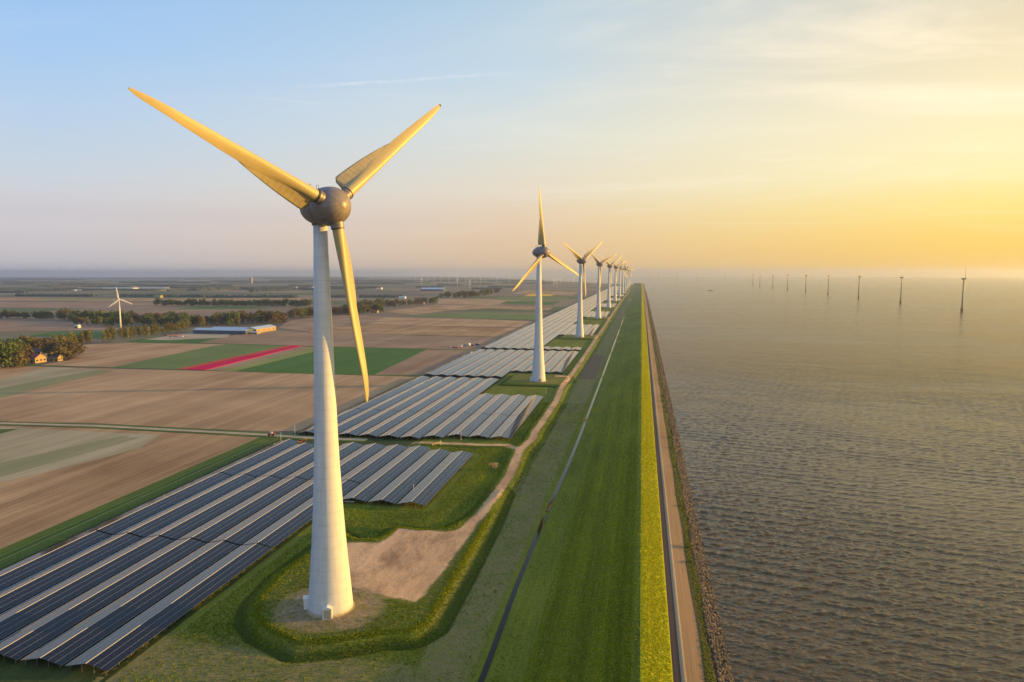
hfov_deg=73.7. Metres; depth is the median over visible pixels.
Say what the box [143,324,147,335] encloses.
poplar tree
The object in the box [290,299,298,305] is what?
broadleaf tree
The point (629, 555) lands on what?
dike slope grass
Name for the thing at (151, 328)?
poplar tree
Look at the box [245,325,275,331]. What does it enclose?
barn
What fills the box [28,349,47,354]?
shed
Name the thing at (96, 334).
crop field
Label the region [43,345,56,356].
budding tree
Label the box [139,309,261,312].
ploughed field
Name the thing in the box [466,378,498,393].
solar table
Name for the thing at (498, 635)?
ditch water
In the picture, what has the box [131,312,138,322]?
budding tree
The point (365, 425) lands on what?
solar table
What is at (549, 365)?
solar table
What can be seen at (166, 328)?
poplar tree
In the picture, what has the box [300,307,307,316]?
broadleaf tree
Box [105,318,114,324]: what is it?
broadleaf tree
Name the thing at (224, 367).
ploughed field
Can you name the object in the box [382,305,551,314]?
ploughed field
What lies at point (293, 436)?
track
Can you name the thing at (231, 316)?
broadleaf tree
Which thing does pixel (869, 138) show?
sky
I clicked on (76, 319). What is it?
budding tree
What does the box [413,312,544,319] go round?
crop field
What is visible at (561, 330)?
solar table
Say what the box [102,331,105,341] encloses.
poplar tree
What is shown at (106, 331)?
poplar tree
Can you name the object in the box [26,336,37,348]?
budding tree
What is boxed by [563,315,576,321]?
solar table
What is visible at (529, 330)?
solar table
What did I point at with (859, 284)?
offshore turbine
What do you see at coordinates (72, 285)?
distant woods
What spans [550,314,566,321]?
solar table
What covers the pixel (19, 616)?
solar table
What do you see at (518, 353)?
solar table
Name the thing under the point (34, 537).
verge
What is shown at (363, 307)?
budding tree
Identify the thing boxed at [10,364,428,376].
verge
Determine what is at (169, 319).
broadleaf tree
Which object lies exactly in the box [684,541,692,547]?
shrub
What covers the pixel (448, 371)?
solar table
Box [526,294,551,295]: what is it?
flower field
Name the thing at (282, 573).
berm grass
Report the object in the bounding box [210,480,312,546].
solar table
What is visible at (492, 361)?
solar table
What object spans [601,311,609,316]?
solar table
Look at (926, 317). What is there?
lake water
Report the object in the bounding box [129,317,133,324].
poplar tree
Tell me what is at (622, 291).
wind turbine
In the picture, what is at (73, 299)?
field
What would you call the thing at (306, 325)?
ploughed field
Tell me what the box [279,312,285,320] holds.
budding tree
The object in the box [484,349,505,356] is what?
solar table
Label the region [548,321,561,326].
solar table
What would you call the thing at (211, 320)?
broadleaf tree
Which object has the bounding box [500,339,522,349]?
solar table
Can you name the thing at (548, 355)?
solar table
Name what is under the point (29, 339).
poplar tree
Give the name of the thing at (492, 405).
solar table
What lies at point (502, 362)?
solar table
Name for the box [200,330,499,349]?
ploughed field
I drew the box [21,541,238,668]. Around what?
solar table
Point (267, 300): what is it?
broadleaf tree
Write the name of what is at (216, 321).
budding tree
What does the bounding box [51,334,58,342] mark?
poplar tree
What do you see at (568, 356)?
solar table
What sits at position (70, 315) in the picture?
broadleaf tree
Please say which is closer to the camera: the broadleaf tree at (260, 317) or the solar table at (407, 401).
the solar table at (407, 401)
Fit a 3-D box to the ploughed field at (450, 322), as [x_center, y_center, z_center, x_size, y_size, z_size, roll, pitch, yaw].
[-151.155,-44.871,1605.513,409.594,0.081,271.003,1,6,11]
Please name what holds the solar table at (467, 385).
on the ground at (411, 291)
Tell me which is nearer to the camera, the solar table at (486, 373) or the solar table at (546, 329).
the solar table at (486, 373)
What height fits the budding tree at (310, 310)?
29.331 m
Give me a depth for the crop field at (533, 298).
3058.11 m
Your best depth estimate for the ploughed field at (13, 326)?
1469.99 m
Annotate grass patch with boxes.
[0,370,110,397]
[0,429,15,433]
[0,436,136,476]
[132,334,232,342]
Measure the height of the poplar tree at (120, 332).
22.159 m
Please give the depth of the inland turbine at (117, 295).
1429.66 m
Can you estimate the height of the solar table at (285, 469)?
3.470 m
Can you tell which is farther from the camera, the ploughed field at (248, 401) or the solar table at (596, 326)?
the solar table at (596, 326)
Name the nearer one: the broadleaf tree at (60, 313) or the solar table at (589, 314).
the broadleaf tree at (60, 313)
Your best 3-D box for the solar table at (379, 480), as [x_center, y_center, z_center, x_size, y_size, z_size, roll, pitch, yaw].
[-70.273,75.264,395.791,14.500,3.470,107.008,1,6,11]
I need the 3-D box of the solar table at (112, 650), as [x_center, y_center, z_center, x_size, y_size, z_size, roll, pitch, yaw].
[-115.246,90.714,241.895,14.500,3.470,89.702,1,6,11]
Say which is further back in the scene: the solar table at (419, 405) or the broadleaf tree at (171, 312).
the broadleaf tree at (171, 312)
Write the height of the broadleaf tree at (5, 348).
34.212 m
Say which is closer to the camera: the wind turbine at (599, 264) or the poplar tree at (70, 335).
the poplar tree at (70, 335)
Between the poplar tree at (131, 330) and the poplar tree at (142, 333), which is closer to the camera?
the poplar tree at (131, 330)
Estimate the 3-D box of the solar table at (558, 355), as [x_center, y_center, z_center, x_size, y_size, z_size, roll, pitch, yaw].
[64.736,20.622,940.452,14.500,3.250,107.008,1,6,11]
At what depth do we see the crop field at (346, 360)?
892.26 m
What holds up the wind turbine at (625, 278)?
on the grass at (611, 322)
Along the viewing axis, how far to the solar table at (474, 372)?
789.02 m
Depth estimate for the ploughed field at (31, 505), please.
384.10 m
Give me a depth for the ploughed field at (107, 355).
993.16 m
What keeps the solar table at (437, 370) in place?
on the ground at (411, 291)
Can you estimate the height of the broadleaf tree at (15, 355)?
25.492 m
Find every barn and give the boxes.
[28,353,46,362]
[193,328,252,334]
[212,327,248,327]
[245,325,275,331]
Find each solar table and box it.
[0,531,109,589]
[0,533,141,612]
[0,535,172,639]
[0,538,204,662]
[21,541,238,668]
[65,543,271,672]
[85,472,230,533]
[114,474,254,536]
[146,475,280,540]
[177,477,306,543]
[209,439,297,474]
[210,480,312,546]
[235,442,313,476]
[243,480,358,546]
[259,447,313,477]
[285,442,362,479]
[298,408,362,434]
[310,443,384,479]
[337,409,379,432]
[338,409,398,436]
[341,444,407,484]
[342,445,429,503]
[349,389,400,409]
[358,410,415,436]
[366,390,416,410]
[368,449,450,505]
[379,411,433,438]
[383,390,431,410]
[390,376,429,390]
[397,451,472,507]
[400,412,451,439]
[402,391,447,411]
[404,376,442,390]
[419,391,462,412]
[420,376,455,391]
[422,364,453,375]
[423,412,470,438]
[435,364,466,376]
[435,377,470,391]
[436,392,478,413]
[446,355,470,364]
[447,413,488,436]
[448,364,478,376]
[449,377,483,392]
[455,393,493,413]
[457,356,481,364]
[462,364,490,377]
[463,349,484,356]
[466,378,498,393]
[468,414,507,437]
[469,356,493,364]
[473,394,509,414]
[475,349,494,356]
[476,365,502,377]
[480,339,504,348]
[482,356,504,365]
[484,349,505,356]
[489,365,515,377]
[490,339,513,348]
[490,414,526,440]
[492,394,526,415]
[493,357,515,366]
[496,349,515,356]
[500,332,518,339]
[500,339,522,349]
[505,357,526,365]
[507,332,526,339]
[507,350,525,357]
[510,339,531,349]
[510,395,542,415]
[511,359,532,372]
[513,326,530,332]
[516,332,534,339]
[517,350,533,357]
[520,340,533,349]
[521,326,534,332]
[524,360,547,372]
[525,333,543,340]
[530,340,549,349]
[542,314,554,321]
[542,321,554,326]
[543,314,560,321]
[543,326,553,332]
[544,333,558,340]
[544,350,557,360]
[544,360,558,373]
[546,327,560,332]
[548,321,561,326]
[549,350,567,361]
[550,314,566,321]
[550,346,561,350]
[550,360,570,373]
[552,327,567,333]
[555,321,567,326]
[557,314,572,321]
[560,347,571,350]
[561,351,578,360]
[562,328,573,333]
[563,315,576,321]
[563,322,574,326]
[571,347,581,350]
[583,311,593,317]
[586,329,596,333]
[590,324,599,328]
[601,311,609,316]
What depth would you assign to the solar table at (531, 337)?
1187.87 m
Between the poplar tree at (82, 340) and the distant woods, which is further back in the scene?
the distant woods
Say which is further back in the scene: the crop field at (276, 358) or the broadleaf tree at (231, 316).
the broadleaf tree at (231, 316)
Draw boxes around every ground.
[0,276,613,565]
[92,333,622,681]
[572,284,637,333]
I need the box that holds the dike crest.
[640,333,672,681]
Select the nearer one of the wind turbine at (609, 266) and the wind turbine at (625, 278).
the wind turbine at (609, 266)
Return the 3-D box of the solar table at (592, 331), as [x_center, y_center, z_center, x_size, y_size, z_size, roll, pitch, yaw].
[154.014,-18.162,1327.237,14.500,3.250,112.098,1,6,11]
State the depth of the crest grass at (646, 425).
272.98 m
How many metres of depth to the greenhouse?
5104.55 m
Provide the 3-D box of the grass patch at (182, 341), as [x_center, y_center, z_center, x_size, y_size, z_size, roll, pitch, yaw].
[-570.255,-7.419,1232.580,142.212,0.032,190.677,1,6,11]
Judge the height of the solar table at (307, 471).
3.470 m
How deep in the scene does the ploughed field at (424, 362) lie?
882.34 m
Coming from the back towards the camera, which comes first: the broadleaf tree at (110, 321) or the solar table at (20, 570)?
the broadleaf tree at (110, 321)
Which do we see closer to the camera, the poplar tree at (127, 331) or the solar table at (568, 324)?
the poplar tree at (127, 331)
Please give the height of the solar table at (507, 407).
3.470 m
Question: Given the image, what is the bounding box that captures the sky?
[0,0,1023,283]
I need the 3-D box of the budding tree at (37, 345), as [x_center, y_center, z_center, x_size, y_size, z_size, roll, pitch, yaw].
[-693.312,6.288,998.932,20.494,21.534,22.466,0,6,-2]
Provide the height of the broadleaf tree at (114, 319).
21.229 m
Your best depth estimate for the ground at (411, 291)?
3200.21 m
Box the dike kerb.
[643,287,686,681]
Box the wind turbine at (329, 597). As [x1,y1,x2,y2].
[128,87,440,619]
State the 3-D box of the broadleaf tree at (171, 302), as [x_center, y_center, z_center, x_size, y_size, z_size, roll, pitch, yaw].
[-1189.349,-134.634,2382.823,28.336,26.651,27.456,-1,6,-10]
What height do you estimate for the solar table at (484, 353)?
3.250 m
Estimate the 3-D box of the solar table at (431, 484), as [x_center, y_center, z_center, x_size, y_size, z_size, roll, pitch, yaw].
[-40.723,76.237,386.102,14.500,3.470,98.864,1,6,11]
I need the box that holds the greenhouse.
[138,287,168,287]
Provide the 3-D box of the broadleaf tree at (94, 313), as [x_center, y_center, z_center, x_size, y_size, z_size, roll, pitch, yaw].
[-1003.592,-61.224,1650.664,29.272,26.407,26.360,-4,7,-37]
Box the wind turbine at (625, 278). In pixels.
[623,262,629,290]
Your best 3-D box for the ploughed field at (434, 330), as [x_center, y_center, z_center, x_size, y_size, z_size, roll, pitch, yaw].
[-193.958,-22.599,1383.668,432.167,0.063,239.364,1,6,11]
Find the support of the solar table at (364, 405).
on the ground at (411, 291)
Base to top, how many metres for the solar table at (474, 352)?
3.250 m
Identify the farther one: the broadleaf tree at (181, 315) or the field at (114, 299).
the field at (114, 299)
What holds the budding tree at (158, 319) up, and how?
on the ground at (411, 291)
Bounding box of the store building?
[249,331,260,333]
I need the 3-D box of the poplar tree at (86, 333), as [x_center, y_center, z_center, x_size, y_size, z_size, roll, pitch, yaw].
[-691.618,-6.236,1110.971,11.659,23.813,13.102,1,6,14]
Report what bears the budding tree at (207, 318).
on the ground at (411, 291)
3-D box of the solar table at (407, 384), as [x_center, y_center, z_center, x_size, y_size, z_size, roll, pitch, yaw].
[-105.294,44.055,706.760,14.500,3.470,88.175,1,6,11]
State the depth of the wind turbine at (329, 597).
223.42 m
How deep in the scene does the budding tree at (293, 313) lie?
1714.04 m
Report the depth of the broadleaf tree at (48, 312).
1717.90 m
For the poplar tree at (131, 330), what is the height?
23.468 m
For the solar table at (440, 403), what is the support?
on the ground at (411, 291)
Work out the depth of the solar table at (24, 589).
261.38 m
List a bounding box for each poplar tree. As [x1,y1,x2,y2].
[26,336,33,348]
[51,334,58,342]
[67,332,73,339]
[76,334,81,342]
[79,332,84,343]
[83,330,91,341]
[86,329,92,342]
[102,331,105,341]
[104,327,111,341]
[107,325,114,340]
[117,327,123,338]
[123,326,129,336]
[128,326,133,337]
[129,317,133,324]
[138,326,144,336]
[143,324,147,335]
[149,324,154,334]
[153,322,157,334]
[163,323,169,333]
[179,319,186,329]
[201,316,205,325]
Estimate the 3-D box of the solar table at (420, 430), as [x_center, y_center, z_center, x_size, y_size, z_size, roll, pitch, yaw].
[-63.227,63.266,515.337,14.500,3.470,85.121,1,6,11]
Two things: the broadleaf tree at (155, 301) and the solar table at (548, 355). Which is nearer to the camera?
the solar table at (548, 355)
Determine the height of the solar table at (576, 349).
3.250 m
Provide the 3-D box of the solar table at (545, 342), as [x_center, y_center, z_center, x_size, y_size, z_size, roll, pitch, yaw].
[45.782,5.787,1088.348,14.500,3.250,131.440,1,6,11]
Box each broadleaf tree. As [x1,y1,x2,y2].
[0,341,21,367]
[1,348,28,366]
[2,338,21,346]
[8,310,18,317]
[17,340,27,349]
[21,312,31,317]
[37,312,45,318]
[40,310,51,318]
[55,310,65,319]
[65,313,74,320]
[81,309,92,319]
[90,310,102,318]
[91,316,102,324]
[103,311,114,319]
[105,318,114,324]
[113,310,123,321]
[113,317,125,324]
[121,313,133,321]
[140,315,152,325]
[153,297,161,304]
[163,310,174,320]
[164,317,175,324]
[166,299,174,305]
[175,313,185,321]
[178,315,192,324]
[186,298,193,305]
[189,314,201,325]
[208,316,218,324]
[220,312,230,322]
[224,310,239,324]
[227,299,235,305]
[253,313,264,321]
[264,298,270,305]
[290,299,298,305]
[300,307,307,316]
[302,299,308,305]
[375,298,384,304]
[375,304,383,310]
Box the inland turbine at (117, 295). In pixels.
[107,288,131,327]
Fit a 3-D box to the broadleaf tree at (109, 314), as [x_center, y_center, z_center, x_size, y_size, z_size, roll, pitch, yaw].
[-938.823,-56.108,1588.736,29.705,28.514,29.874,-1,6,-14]
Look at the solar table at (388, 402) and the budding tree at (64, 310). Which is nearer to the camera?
the solar table at (388, 402)
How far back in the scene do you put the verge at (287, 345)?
1087.43 m
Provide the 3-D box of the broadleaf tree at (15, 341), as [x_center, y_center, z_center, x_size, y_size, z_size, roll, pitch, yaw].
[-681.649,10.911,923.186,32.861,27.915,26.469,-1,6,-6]
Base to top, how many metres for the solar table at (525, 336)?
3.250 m
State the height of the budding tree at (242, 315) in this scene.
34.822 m
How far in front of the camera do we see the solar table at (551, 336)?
1212.58 m
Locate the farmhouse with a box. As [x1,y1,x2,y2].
[49,354,62,360]
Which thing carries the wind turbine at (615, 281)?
on the grass at (611, 322)
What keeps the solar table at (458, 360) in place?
on the ground at (411, 291)
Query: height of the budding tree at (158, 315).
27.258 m
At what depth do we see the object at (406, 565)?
257.43 m
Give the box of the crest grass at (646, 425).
[633,284,672,681]
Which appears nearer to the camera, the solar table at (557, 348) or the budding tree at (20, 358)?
the budding tree at (20, 358)
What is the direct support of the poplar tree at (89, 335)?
on the ground at (411, 291)
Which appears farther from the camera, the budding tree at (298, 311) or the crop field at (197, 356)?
the budding tree at (298, 311)
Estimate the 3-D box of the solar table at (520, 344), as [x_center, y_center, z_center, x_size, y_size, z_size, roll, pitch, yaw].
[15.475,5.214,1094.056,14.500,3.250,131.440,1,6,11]
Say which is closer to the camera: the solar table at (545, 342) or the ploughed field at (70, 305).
the solar table at (545, 342)
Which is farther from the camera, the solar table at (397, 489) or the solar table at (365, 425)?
the solar table at (365, 425)
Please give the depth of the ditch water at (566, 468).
467.34 m
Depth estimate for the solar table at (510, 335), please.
1233.49 m
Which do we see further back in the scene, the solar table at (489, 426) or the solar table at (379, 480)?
the solar table at (489, 426)
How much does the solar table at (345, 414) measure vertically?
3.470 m
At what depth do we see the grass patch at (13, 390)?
715.42 m
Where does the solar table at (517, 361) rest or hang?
on the ground at (411, 291)
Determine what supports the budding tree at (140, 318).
on the ground at (411, 291)
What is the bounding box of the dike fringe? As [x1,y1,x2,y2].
[644,287,716,681]
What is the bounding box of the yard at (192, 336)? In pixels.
[149,333,230,339]
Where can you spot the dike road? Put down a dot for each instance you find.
(674, 645)
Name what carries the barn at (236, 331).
on the ground at (411, 291)
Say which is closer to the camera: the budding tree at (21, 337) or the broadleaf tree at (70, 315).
the budding tree at (21, 337)
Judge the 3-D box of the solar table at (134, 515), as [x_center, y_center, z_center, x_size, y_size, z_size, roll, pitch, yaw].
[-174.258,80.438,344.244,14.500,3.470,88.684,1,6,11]
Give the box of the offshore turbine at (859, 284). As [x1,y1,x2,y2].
[858,273,861,297]
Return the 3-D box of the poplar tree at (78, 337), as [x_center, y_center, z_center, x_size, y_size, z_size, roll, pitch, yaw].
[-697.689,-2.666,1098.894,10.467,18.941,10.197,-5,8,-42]
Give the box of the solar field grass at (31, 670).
[0,284,621,681]
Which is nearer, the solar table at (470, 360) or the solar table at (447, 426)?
the solar table at (447, 426)
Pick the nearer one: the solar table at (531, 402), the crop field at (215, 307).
the solar table at (531, 402)
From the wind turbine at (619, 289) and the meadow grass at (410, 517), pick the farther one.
the wind turbine at (619, 289)
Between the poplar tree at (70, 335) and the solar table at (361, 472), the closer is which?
the solar table at (361, 472)
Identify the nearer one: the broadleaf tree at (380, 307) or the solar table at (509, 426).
the solar table at (509, 426)
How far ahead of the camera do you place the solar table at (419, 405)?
603.17 m
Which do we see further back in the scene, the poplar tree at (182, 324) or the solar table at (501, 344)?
the poplar tree at (182, 324)
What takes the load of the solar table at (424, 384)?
on the ground at (411, 291)
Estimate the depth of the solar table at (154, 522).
332.55 m
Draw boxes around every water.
[477,276,643,283]
[478,514,547,681]
[545,299,630,511]
[642,276,1023,681]
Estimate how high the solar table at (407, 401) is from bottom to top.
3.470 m
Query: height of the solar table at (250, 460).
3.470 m
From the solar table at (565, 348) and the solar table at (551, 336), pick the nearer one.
the solar table at (565, 348)
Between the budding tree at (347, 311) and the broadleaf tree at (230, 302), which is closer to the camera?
the budding tree at (347, 311)
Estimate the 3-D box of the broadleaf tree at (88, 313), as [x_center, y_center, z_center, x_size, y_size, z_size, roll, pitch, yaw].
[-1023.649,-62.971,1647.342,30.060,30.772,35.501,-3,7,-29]
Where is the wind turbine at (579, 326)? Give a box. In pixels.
[562,241,602,337]
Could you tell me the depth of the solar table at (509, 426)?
504.58 m
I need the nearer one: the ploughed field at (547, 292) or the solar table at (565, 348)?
the solar table at (565, 348)
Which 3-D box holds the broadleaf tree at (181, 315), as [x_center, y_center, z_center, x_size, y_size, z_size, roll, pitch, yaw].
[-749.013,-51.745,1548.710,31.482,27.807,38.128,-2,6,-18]
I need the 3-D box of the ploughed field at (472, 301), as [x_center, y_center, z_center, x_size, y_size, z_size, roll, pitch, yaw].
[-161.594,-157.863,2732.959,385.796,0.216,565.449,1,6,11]
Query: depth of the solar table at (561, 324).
1499.07 m
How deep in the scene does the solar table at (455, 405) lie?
597.50 m
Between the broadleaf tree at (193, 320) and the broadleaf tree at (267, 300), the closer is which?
the broadleaf tree at (193, 320)
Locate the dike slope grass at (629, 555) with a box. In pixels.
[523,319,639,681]
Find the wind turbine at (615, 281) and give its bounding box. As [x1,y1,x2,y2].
[610,259,624,300]
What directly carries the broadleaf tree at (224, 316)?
on the ground at (411, 291)
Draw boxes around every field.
[0,297,308,300]
[0,302,188,308]
[0,321,118,331]
[0,366,414,430]
[0,367,96,387]
[0,421,258,548]
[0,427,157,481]
[31,332,117,336]
[35,298,112,299]
[44,342,224,366]
[115,344,283,368]
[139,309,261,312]
[181,306,269,308]
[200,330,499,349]
[208,346,310,370]
[221,347,313,370]
[238,347,426,374]
[278,315,384,331]
[310,324,520,336]
[369,317,533,327]
[374,349,473,374]
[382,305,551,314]
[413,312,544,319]
[437,299,514,304]
[496,297,569,299]
[500,301,557,304]
[512,290,577,294]
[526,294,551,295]
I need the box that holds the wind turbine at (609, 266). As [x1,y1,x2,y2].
[600,255,620,307]
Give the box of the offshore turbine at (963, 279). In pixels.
[960,261,967,311]
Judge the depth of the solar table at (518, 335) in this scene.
1226.04 m
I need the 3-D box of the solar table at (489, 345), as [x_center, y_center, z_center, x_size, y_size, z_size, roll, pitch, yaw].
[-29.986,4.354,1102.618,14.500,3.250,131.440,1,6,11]
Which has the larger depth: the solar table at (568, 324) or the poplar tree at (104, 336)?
the solar table at (568, 324)
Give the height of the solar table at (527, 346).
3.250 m
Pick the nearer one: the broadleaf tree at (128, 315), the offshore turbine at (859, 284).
the broadleaf tree at (128, 315)
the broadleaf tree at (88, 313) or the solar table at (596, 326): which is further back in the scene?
the broadleaf tree at (88, 313)
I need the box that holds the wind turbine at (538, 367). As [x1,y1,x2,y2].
[512,188,578,381]
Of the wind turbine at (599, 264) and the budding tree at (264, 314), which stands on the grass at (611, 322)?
the wind turbine at (599, 264)
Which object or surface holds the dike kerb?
on the dike road
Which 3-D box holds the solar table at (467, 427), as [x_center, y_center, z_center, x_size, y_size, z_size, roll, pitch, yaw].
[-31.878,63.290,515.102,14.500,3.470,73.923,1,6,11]
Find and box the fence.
[9,438,309,680]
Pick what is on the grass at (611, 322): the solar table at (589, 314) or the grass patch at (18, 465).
the solar table at (589, 314)
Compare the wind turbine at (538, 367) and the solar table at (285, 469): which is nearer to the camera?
the solar table at (285, 469)
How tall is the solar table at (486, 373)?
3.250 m
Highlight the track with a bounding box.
[0,422,366,440]
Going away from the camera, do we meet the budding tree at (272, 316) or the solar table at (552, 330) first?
the solar table at (552, 330)
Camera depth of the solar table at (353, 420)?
530.13 m
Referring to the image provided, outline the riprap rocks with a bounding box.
[645,291,735,681]
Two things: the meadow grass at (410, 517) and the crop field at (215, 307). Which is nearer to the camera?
the meadow grass at (410, 517)
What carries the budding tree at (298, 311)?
on the ground at (411, 291)
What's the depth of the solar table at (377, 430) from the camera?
515.30 m
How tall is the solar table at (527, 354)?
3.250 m
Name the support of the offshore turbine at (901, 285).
in the lake water at (926, 317)
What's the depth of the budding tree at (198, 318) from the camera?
1474.75 m
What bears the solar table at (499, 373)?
on the ground at (411, 291)
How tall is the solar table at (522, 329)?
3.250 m
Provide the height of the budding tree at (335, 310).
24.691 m
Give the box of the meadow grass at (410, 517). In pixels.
[118,401,599,681]
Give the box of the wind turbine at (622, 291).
[621,259,627,292]
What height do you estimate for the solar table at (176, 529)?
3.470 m
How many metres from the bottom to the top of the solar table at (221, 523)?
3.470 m
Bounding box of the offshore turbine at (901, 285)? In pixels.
[899,264,904,303]
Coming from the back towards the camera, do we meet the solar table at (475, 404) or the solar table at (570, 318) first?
the solar table at (570, 318)
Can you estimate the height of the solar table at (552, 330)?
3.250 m
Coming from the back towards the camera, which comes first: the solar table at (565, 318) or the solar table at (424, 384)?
the solar table at (565, 318)
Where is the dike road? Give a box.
[643,290,680,681]
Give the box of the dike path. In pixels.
[643,284,704,681]
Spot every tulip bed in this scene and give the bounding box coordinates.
[179,345,293,369]
[186,345,299,369]
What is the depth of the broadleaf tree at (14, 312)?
1734.55 m
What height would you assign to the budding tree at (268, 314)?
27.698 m
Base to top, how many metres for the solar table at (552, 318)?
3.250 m
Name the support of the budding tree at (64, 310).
on the ground at (411, 291)
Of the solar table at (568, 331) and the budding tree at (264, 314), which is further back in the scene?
the budding tree at (264, 314)
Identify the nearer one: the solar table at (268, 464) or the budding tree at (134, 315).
the solar table at (268, 464)
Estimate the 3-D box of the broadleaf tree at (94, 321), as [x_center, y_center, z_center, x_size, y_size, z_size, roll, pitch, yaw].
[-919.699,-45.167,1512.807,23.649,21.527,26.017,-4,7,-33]
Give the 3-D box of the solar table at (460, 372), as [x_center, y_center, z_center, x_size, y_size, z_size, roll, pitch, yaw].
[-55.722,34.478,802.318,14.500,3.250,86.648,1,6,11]
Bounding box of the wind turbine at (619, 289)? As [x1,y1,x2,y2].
[614,258,626,296]
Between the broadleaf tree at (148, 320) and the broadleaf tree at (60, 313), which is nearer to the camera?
the broadleaf tree at (148, 320)
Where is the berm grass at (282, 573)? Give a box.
[253,508,495,644]
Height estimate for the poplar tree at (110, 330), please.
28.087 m
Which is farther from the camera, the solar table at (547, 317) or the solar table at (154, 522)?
the solar table at (547, 317)
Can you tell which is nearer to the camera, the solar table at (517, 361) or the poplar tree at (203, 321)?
the solar table at (517, 361)
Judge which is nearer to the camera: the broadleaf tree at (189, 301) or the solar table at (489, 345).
the solar table at (489, 345)
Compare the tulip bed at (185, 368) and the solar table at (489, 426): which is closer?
the solar table at (489, 426)
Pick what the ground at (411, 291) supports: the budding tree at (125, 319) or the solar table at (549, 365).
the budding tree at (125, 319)
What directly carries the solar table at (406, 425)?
on the ground at (411, 291)
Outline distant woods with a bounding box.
[0,276,640,297]
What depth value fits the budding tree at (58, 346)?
902.95 m
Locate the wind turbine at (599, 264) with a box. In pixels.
[586,248,616,317]
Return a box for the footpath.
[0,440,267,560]
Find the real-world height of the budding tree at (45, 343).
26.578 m
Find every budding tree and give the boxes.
[11,350,28,366]
[17,335,27,340]
[19,347,36,364]
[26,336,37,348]
[31,338,45,348]
[40,340,51,353]
[43,337,55,345]
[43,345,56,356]
[44,342,58,354]
[48,341,70,357]
[54,340,78,358]
[60,307,69,316]
[66,341,87,357]
[72,316,79,323]
[122,317,128,325]
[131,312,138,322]
[136,316,145,323]
[153,313,162,322]
[156,316,164,323]
[195,315,202,324]
[204,316,209,325]
[212,313,222,324]
[238,309,247,323]
[255,309,267,318]
[264,311,270,321]
[267,313,276,323]
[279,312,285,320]
[289,310,296,317]
[295,307,303,317]
[306,306,313,316]
[331,307,340,313]
[343,306,348,314]
[359,303,368,312]
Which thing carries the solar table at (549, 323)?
on the ground at (411, 291)
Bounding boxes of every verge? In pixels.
[0,421,368,441]
[0,437,281,568]
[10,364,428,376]
[130,341,463,349]
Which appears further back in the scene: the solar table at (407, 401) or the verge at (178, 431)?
the solar table at (407, 401)
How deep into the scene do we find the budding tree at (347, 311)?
1860.13 m
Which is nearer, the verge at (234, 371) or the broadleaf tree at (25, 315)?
the verge at (234, 371)
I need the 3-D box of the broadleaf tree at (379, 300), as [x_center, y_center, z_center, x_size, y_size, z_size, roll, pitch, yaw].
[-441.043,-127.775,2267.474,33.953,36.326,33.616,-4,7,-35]
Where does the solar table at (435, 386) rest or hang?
on the ground at (411, 291)
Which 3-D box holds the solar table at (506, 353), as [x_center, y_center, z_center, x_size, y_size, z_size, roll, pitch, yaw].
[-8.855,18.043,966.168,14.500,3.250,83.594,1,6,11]
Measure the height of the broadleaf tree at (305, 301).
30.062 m
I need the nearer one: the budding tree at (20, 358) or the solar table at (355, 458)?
the solar table at (355, 458)

